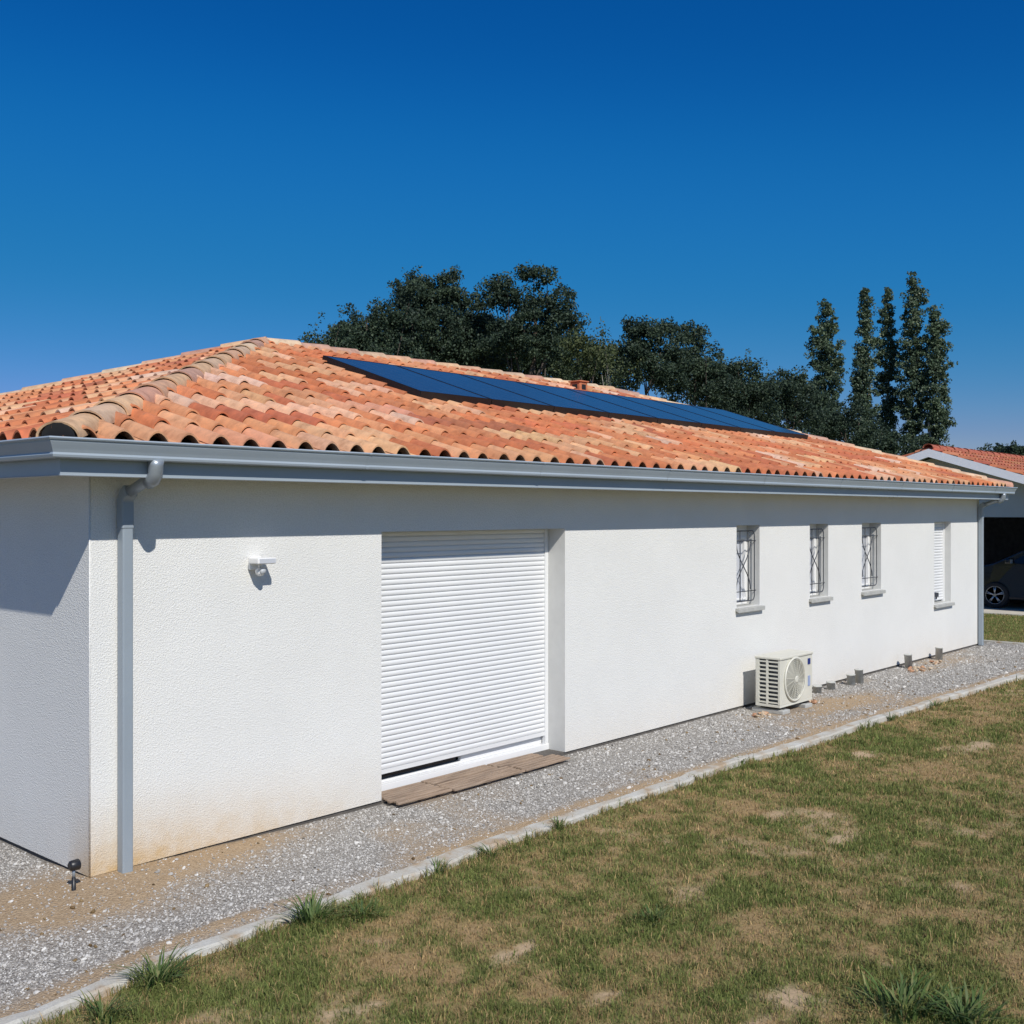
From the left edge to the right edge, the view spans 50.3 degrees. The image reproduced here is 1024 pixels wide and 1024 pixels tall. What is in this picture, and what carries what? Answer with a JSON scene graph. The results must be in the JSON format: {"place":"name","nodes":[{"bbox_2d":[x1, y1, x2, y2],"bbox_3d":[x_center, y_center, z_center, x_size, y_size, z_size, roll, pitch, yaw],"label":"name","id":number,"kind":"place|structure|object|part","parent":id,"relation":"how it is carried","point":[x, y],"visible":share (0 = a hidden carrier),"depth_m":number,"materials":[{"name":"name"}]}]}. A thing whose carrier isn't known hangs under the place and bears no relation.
{"place":"outdoors","nodes":[
{"label":"outdoors","id":0,"kind":"place"},
{"bbox_2d":[0,840,87,903],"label":"side gravel path","id":1,"kind":"structure","parent":0,"point":[9,895],"depth_m":6.99,"materials":[{"name":"beige gravel"}]},
{"bbox_2d":[0,642,1023,1017],"bbox_3d":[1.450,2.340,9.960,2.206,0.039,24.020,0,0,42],"label":"gravel path","id":2,"kind":"structure","parent":0,"point":[112,901],"depth_m":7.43,"materials":[{"name":"grey gravel"}]},
{"bbox_2d":[67,859,80,890],"bbox_3d":[-2.697,2.286,6.716,0.068,0.288,0.064,0,0,42],"label":"garden spike light","id":3,"kind":"object","parent":2,"relation":"in","point":[73,865],"visible":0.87,"depth_m":6.70,"materials":[{"name":"black plastic"}]},
{"bbox_2d":[381,782,451,805],"bbox_3d":[-0.840,2.325,8.984,0.384,0.042,0.596,0,0,42],"label":"duckboard","id":4,"kind":"object","parent":2,"relation":"on","point":[406,794],"visible":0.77,"depth_m":8.96,"materials":[{"name":"brown wood"}]},
{"bbox_2d":[421,765,497,784],"bbox_3d":[-0.457,2.322,9.598,0.154,0.041,0.819,0,0,41],"label":"duckboard","id":5,"kind":"object","parent":2,"relation":"on","point":[456,775],"visible":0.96,"depth_m":9.56,"materials":[{"name":"brown wood"}]},
{"bbox_2d":[437,766,524,791],"bbox_3d":[-0.263,2.326,9.489,0.229,0.042,0.917,0,0,41],"label":"duckboard","id":6,"kind":"object","parent":2,"relation":"on","point":[459,784],"visible":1,"depth_m":9.44,"materials":[{"name":"brown wood"}]},
{"bbox_2d":[0,651,1023,995],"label":"soil clods","id":7,"kind":"object","parent":2,"relation":"on","point":[478,793],"visible":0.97,"depth_m":8.85,"materials":[{"name":"brown soil"}]},
{"bbox_2d":[487,753,542,767],"bbox_3d":[0.034,2.324,10.153,0.154,0.041,0.628,0,0,42],"label":"duckboard","id":8,"kind":"object","parent":2,"relation":"on","point":[516,760],"visible":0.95,"depth_m":10.12,"materials":[{"name":"brown wood"}]},
{"bbox_2d":[509,754,569,771],"bbox_3d":[0.261,2.328,10.092,0.204,0.043,0.653,0,0,40],"label":"duckboard","id":9,"kind":"object","parent":2,"relation":"on","point":[536,763],"visible":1,"depth_m":10.06,"materials":[{"name":"brown wood"}]},
{"bbox_2d":[752,711,770,716],"bbox_3d":[2.891,2.336,12.588,0.174,0.058,0.317,0,0,42],"label":"rubble heap","id":10,"kind":"object","parent":2,"relation":"on","point":[762,713],"visible":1,"depth_m":12.61,"materials":[{"name":"stone"}]},
{"bbox_2d":[752,706,789,714],"bbox_3d":[3.051,2.334,12.849,0.410,0.048,0.170,0,0,43],"label":"concrete block","id":11,"kind":"object","parent":2,"relation":"on","point":[772,710],"depth_m":12.76,"materials":[{"name":"grey concrete"}]},
{"bbox_2d":[755,649,812,708],"bbox_3d":[3.198,2.002,13.127,0.563,0.613,0.836,0,0,42],"label":"heat pump","id":12,"kind":"object","parent":11,"relation":"on","point":[783,679],"visible":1,"depth_m":12.83,"materials":[{"name":"white plastic"}]},
{"bbox_2d":[790,702,811,707],"bbox_3d":[3.430,2.334,13.275,0.410,0.048,0.170,0,0,44],"label":"concrete block","id":13,"kind":"object","parent":2,"relation":"on","point":[803,705],"depth_m":13.14,"materials":[{"name":"grey concrete"}]},
{"bbox_2d":[808,699,816,703],"bbox_3d":[3.613,2.330,13.395,0.282,0.091,0.226,0,0,-32],"label":"rubble heap","id":14,"kind":"object","parent":2,"relation":"on","point":[813,701],"visible":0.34,"depth_m":13.38,"materials":[{"name":"stone"}]},
{"bbox_2d":[812,685,821,693],"bbox_3d":[3.968,2.328,14.180,0.122,0.145,0.124,1,4,41],"label":"pipe stub","id":15,"kind":"object","parent":2,"relation":"on","point":[817,688],"visible":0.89,"depth_m":14.13,"materials":[{"name":"grey plastic"}]},
{"bbox_2d":[826,681,835,689],"bbox_3d":[4.228,2.325,14.459,0.122,0.150,0.124,0,1,42],"label":"pipe stub","id":16,"kind":"object","parent":2,"relation":"on","point":[830,685],"visible":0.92,"depth_m":14.41,"materials":[{"name":"grey plastic"}]},
{"bbox_2d":[846,674,855,685],"bbox_3d":[4.614,2.305,14.838,0.122,0.190,0.124,-4,-3,41],"label":"pipe stub","id":17,"kind":"object","parent":2,"relation":"on","point":[850,679],"visible":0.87,"depth_m":14.79,"materials":[{"name":"grey plastic"}]},
{"bbox_2d":[854,669,863,683],"bbox_3d":[4.774,2.280,14.990,0.122,0.240,0.124,-4,-2,41],"label":"pipe stub","id":18,"kind":"object","parent":2,"relation":"on","point":[859,678],"visible":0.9,"depth_m":14.94,"materials":[{"name":"grey plastic"}]},
{"bbox_2d":[904,654,912,667],"bbox_3d":[5.967,2.270,16.413,0.122,0.260,0.124,-4,0,42],"label":"pipe stub","id":19,"kind":"object","parent":2,"relation":"on","point":[908,659],"visible":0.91,"depth_m":16.37,"materials":[{"name":"grey plastic"}]},
{"bbox_2d":[907,665,932,671],"bbox_3d":[6.037,2.332,16.228,0.308,0.067,0.592,0,0,42],"label":"rubble heap","id":20,"kind":"object","parent":2,"relation":"on","point":[914,669],"visible":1,"depth_m":16.29,"materials":[{"name":"stone"}]},
{"bbox_2d":[925,660,941,664],"bbox_3d":[6.553,2.335,16.939,0.172,0.054,0.447,0,0,35],"label":"rubble heap","id":21,"kind":"object","parent":2,"relation":"on","point":[935,663],"visible":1,"depth_m":16.98,"materials":[{"name":"stone"}]},
{"bbox_2d":[935,647,942,659],"bbox_3d":[6.808,2.280,17.387,0.122,0.240,0.124,-1,-3,42],"label":"pipe stub","id":22,"kind":"object","parent":2,"relation":"on","point":[938,653],"visible":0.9,"depth_m":17.35,"materials":[{"name":"grey plastic"}]},
{"bbox_2d":[0,0,1023,454],"label":"sky","id":23,"kind":"structure","parent":0,"point":[177,177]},
{"bbox_2d":[21,675,1023,1023],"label":"lawn","id":24,"kind":"structure","parent":0,"point":[794,993],"depth_m":6.34,"materials":[{"name":"plant"}]},
{"bbox_2d":[69,989,150,1023],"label":"grass tuft","id":25,"kind":"object","parent":24,"relation":"on","point":[91,1011],"visible":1,"depth_m":5.11,"materials":[{"name":"green plant"}]},
{"bbox_2d":[96,941,208,990],"bbox_3d":[-1.753,2.288,5.450,0.526,0.164,0.565,0,0,42],"label":"grass tuft","id":26,"kind":"object","parent":24,"relation":"on","point":[163,974],"visible":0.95,"depth_m":5.49,"materials":[{"name":"green plant"}]},
{"bbox_2d":[189,952,224,970],"bbox_3d":[-1.585,2.328,5.628,0.138,0.084,0.266,0,0,8],"label":"grass tuft","id":27,"kind":"object","parent":24,"relation":"on","point":[200,964],"visible":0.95,"depth_m":5.66,"materials":[{"name":"green plant"}]},
{"bbox_2d":[267,886,357,928],"bbox_3d":[-1.131,2.291,6.295,0.565,0.158,0.518,0,0,-2],"label":"grass tuft","id":28,"kind":"object","parent":24,"relation":"on","point":[306,913],"visible":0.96,"depth_m":6.31,"materials":[{"name":"green plant"}]},
{"bbox_2d":[335,893,397,923],"bbox_3d":[-0.867,2.323,6.386,0.391,0.093,0.409,0,0,42],"label":"grass tuft","id":29,"kind":"object","parent":24,"relation":"on","point":[359,918],"visible":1,"depth_m":6.39,"materials":[{"name":"green plant"}]},
{"bbox_2d":[427,855,450,873],"bbox_3d":[-0.500,2.319,7.153,0.271,0.101,0.250,0,0,42],"label":"grass tuft","id":30,"kind":"object","parent":24,"relation":"on","point":[440,870],"visible":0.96,"depth_m":7.17,"materials":[{"name":"green plant"}]},
{"bbox_2d":[467,842,507,857],"bbox_3d":[-0.170,2.331,7.527,0.340,0.079,0.193,0,0,42],"label":"grass tuft","id":31,"kind":"object","parent":24,"relation":"on","point":[491,854],"visible":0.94,"depth_m":7.52,"materials":[{"name":"green plant"}]},
{"bbox_2d":[545,816,572,829],"bbox_3d":[0.334,2.328,8.138,0.254,0.085,0.285,0,0,42],"label":"grass tuft","id":32,"kind":"object","parent":24,"relation":"on","point":[558,825],"visible":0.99,"depth_m":8.16,"materials":[{"name":"green plant"}]},
{"bbox_2d":[629,903,680,926],"bbox_3d":[0.812,2.329,6.319,0.326,0.082,0.308,0,0,19],"label":"grass tuft","id":33,"kind":"object","parent":24,"relation":"on","point":[652,918],"visible":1,"depth_m":6.33,"materials":[{"name":"green plant"}]},
{"bbox_2d":[886,712,897,720],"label":"grass tuft","id":34,"kind":"object","parent":24,"relation":"on","point":[891,718],"visible":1,"depth_m":12.42,"materials":[{"name":"green plant"}]},
{"bbox_2d":[837,963,989,1023],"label":"grass tuft","id":35,"kind":"object","parent":24,"relation":"on","point":[912,987],"visible":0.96,"depth_m":5.21,"materials":[{"name":"green plant"}]},
{"bbox_2d":[927,699,943,705],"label":"grass tuft","id":36,"kind":"object","parent":24,"relation":"on","point":[934,703],"visible":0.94,"depth_m":13.30,"materials":[{"name":"green plant"}]},
{"bbox_2d":[915,972,1017,1023],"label":"grass tuft","id":37,"kind":"object","parent":24,"relation":"on","point":[956,1007],"visible":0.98,"depth_m":5.09,"materials":[{"name":"green plant"}]},
{"bbox_2d":[984,613,1023,642],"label":"lawn","id":38,"kind":"structure","parent":0,"point":[994,639],"depth_m":22.09,"materials":[{"name":"plant"}]},
{"label":"ground","id":39,"kind":"structure","parent":0,"visible":0},
{"bbox_2d":[297,311,360,348],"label":"broadleaf tree","id":40,"kind":"object","parent":39,"relation":"on","point":[342,340],"visible":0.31,"depth_m":45.81,"materials":[{"name":"green plant"}]},
{"bbox_2d":[328,267,429,358],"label":"broadleaf tree","id":41,"kind":"object","parent":39,"relation":"on","point":[374,335],"visible":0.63,"depth_m":49.57,"materials":[{"name":"green plant"}]},
{"bbox_2d":[386,265,507,369],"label":"broadleaf tree","id":42,"kind":"object","parent":39,"relation":"on","point":[442,304],"visible":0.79,"depth_m":53.32,"materials":[{"name":"green plant"}]},
{"bbox_2d":[0,337,1017,876],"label":"house","id":43,"kind":"structure","parent":39,"relation":"on","point":[440,587],"depth_m":9.18,"materials":[{"name":"paint"}]},
{"bbox_2d":[248,556,275,575],"bbox_3d":[-1.796,0.390,7.806,0.163,0.139,0.160,0,0,42],"label":"wall lamp","id":44,"kind":"object","parent":43,"relation":"attached to","point":[255,562],"visible":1,"depth_m":7.78,"materials":[{"name":"white plastic"}]},
{"bbox_2d":[322,355,491,404],"bbox_3d":[-1.229,-1.481,12.549,1.724,0.150,1.112,24,15,39],"label":"solar panel","id":45,"kind":"object","parent":43,"relation":"attached to","point":[410,382],"visible":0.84,"depth_m":12.31,"materials":[{"name":"blue glass"}]},
{"bbox_2d":[396,365,553,411],"bbox_3d":[-0.485,-1.481,13.389,1.724,0.150,1.108,24,15,39],"label":"solar panel","id":46,"kind":"object","parent":43,"relation":"attached to","point":[500,397],"visible":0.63,"depth_m":13.22,"materials":[{"name":"blue glass"}]},
{"bbox_2d":[461,374,608,417],"bbox_3d":[0.258,-1.481,14.227,1.724,0.150,1.108,24,15,39],"label":"solar panel","id":47,"kind":"object","parent":43,"relation":"on","point":[560,404],"visible":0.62,"depth_m":14.06,"materials":[{"name":"blue glass"}]},
{"bbox_2d":[515,381,657,422],"bbox_3d":[1.000,-1.481,15.066,1.724,0.150,1.108,24,15,39],"label":"solar panel","id":48,"kind":"object","parent":43,"relation":"on","point":[617,411],"visible":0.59,"depth_m":14.91,"materials":[{"name":"blue glass"}]},
{"bbox_2d":[566,388,701,426],"bbox_3d":[1.743,-1.481,15.904,1.724,0.150,1.108,24,15,39],"label":"solar panel","id":49,"kind":"object","parent":43,"relation":"on","point":[664,417],"visible":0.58,"depth_m":15.75,"materials":[{"name":"blue glass"}]},
{"bbox_2d":[611,394,740,431],"bbox_3d":[2.485,-1.481,16.743,1.724,0.150,1.108,24,15,39],"label":"solar panel","id":50,"kind":"object","parent":43,"relation":"on","point":[707,422],"visible":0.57,"depth_m":16.59,"materials":[{"name":"blue glass"}]},
{"bbox_2d":[654,400,775,435],"bbox_3d":[3.228,-1.481,17.581,1.724,0.150,1.108,24,15,39],"label":"solar panel","id":51,"kind":"object","parent":43,"relation":"attached to","point":[748,427],"visible":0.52,"depth_m":17.43,"materials":[{"name":"blue glass"}]},
{"bbox_2d":[691,405,807,438],"bbox_3d":[3.971,-1.481,18.419,1.724,0.150,1.108,24,15,39],"label":"solar panel","id":52,"kind":"object","parent":43,"relation":"attached to","point":[783,432],"visible":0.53,"depth_m":18.27,"materials":[{"name":"blue glass"}]},
{"bbox_2d":[735,525,764,612],"bbox_3d":[2.789,0.678,13.242,0.290,1.041,0.632,0,0,42],"label":"window","id":53,"kind":"structure","parent":43,"relation":"in","point":[742,556],"depth_m":13.38,"materials":[{"name":"white plastic"}]},
{"bbox_2d":[809,524,832,602],"bbox_3d":[4.046,0.678,14.660,0.290,1.041,0.622,0,0,42],"label":"window","id":54,"kind":"structure","parent":43,"relation":"in","point":[813,555],"depth_m":14.81,"materials":[{"name":"white plastic"}]},
{"bbox_2d":[861,523,885,595],"bbox_3d":[5.165,0.678,15.924,0.290,1.041,0.747,0,0,42],"label":"window","id":55,"kind":"structure","parent":43,"relation":"in","point":[866,529],"depth_m":16.10,"materials":[{"name":"white plastic"}]},
{"bbox_2d":[934,522,954,607],"bbox_3d":[7.031,0.858,18.031,0.290,1.401,0.817,0,0,42],"label":"window","id":56,"kind":"structure","parent":43,"relation":"in","point":[938,526],"depth_m":18.16,"materials":[{"name":"white plastic"}]},
{"bbox_2d":[0,672,1023,1023],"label":"garden edging","id":57,"kind":"object","parent":39,"relation":"on","point":[104,986],"visible":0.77,"depth_m":7.39,"materials":[{"name":"concrete"}]},
{"bbox_2d":[436,306,604,380],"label":"broadleaf tree","id":58,"kind":"object","parent":39,"relation":"on","point":[524,369],"visible":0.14,"depth_m":57.27,"materials":[{"name":"green plant"}]},
{"bbox_2d":[470,262,590,376],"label":"oak tree","id":59,"kind":"object","parent":39,"relation":"on","point":[535,341],"visible":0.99,"depth_m":51.59,"materials":[{"name":"green plant"}]},
{"bbox_2d":[540,345,612,385],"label":"broadleaf tree","id":60,"kind":"object","parent":39,"relation":"on","point":[597,383],"visible":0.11,"depth_m":61.71,"materials":[{"name":"green plant"}]},
{"bbox_2d":[548,317,619,383],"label":"broadleaf tree","id":61,"kind":"object","parent":39,"relation":"on","point":[587,350],"visible":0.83,"depth_m":47.76,"materials":[{"name":"green plant"}]},
{"bbox_2d":[580,340,645,391],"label":"broadleaf tree","id":62,"kind":"object","parent":39,"relation":"on","point":[607,376],"visible":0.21,"depth_m":61.37,"materials":[{"name":"green plant"}]},
{"bbox_2d":[587,335,644,387],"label":"broadleaf tree","id":63,"kind":"object","parent":39,"relation":"on","point":[607,361],"visible":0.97,"depth_m":43.98,"materials":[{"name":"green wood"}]},
{"bbox_2d":[609,314,702,398],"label":"broadleaf tree","id":64,"kind":"object","parent":39,"relation":"on","point":[664,371],"visible":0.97,"depth_m":53.40,"materials":[{"name":"green plant"}]},
{"bbox_2d":[631,347,746,407],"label":"broadleaf tree","id":65,"kind":"object","parent":39,"relation":"on","point":[672,396],"visible":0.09,"depth_m":62.52,"materials":[{"name":"green plant"}]},
{"bbox_2d":[672,319,748,406],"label":"broadleaf tree","id":66,"kind":"object","parent":39,"relation":"on","point":[710,378],"visible":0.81,"depth_m":54.63,"materials":[{"name":"green plant"}]},
{"bbox_2d":[699,349,785,423],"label":"broadleaf tree","id":67,"kind":"object","parent":39,"relation":"on","point":[741,403],"visible":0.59,"depth_m":57.48,"materials":[{"name":"green plant"}]},
{"bbox_2d":[743,378,836,427],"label":"broadleaf tree","id":68,"kind":"object","parent":39,"relation":"on","point":[823,402],"visible":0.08,"depth_m":65.27,"materials":[{"name":"green plant"}]},
{"bbox_2d":[750,365,831,435],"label":"broadleaf tree","id":69,"kind":"object","parent":39,"relation":"on","point":[796,409],"visible":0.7,"depth_m":59.42,"materials":[{"name":"green plant"}]},
{"bbox_2d":[804,298,848,413],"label":"poplar","id":70,"kind":"object","parent":39,"relation":"on","point":[827,356],"visible":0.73,"depth_m":71.68,"materials":[{"name":"green plant"}]},
{"bbox_2d":[796,394,895,449],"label":"broadleaf tree","id":71,"kind":"object","parent":39,"relation":"on","point":[835,427],"visible":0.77,"depth_m":61.71,"materials":[{"name":"green plant"}]},
{"bbox_2d":[797,391,928,455],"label":"broadleaf tree","id":72,"kind":"object","parent":39,"relation":"on","point":[888,447],"visible":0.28,"depth_m":67.56,"materials":[{"name":"green plant"}]},
{"bbox_2d":[846,287,883,439],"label":"poplar","id":73,"kind":"object","parent":39,"relation":"on","point":[863,363],"visible":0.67,"depth_m":73.70,"materials":[{"name":"green plant"}]},
{"bbox_2d":[872,287,902,443],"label":"poplar","id":74,"kind":"object","parent":39,"relation":"on","point":[889,352],"visible":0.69,"depth_m":75.74,"materials":[{"name":"green plant"}]},
{"bbox_2d":[891,271,930,454],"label":"poplar","id":75,"kind":"object","parent":39,"relation":"on","point":[909,354],"visible":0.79,"depth_m":73.73,"materials":[{"name":"green plant"}]},
{"bbox_2d":[915,304,957,446],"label":"poplar","id":76,"kind":"object","parent":39,"relation":"on","point":[939,412],"visible":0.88,"depth_m":72.69,"materials":[{"name":"green plant"}]},
{"bbox_2d":[974,442,989,450],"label":"distant tree","id":77,"kind":"object","parent":39,"relation":"on","point":[983,448],"depth_m":149.21,"materials":[{"name":"green plant"}]},
{"bbox_2d":[982,442,1003,451],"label":"distant tree","id":78,"kind":"object","parent":39,"relation":"on","point":[996,446],"visible":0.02,"depth_m":154.65,"materials":[{"name":"green plant"}]},
{"bbox_2d":[984,602,1023,615],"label":"carport slab","id":79,"kind":"structure","parent":39,"relation":"on","point":[1012,608],"depth_m":26.29,"materials":[{"name":"concrete"}]},
{"bbox_2d":[902,444,1023,564],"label":"carport","id":80,"kind":"object","parent":79,"relation":"on","point":[1003,529],"visible":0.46,"depth_m":26.33,"materials":[{"name":"grey paint"}]},
{"bbox_2d":[984,550,1023,607],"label":"parked car","id":81,"kind":"object","parent":79,"relation":"on","point":[1003,582],"visible":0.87,"depth_m":26.54,"materials":[{"name":"black paint"}]},
{"bbox_3d":[12.959,1.050,26.804,0.900,0.400,1.745,0,0,42],"label":"side window","id":82,"kind":"part","parent":81,"relation":"part of","materials":[{"name":"black glass"}]},
{"bbox_2d":[984,640,1023,644],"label":"garden edging","id":83,"kind":"object","parent":39,"relation":"on","point":[1002,642],"depth_m":19.50,"materials":[{"name":"concrete"}]},
{"bbox_2d":[997,440,1023,455],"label":"distant tree","id":84,"kind":"object","parent":39,"relation":"on","point":[1014,448],"visible":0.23,"depth_m":149.26,"materials":[{"name":"green plant"}]}
]}

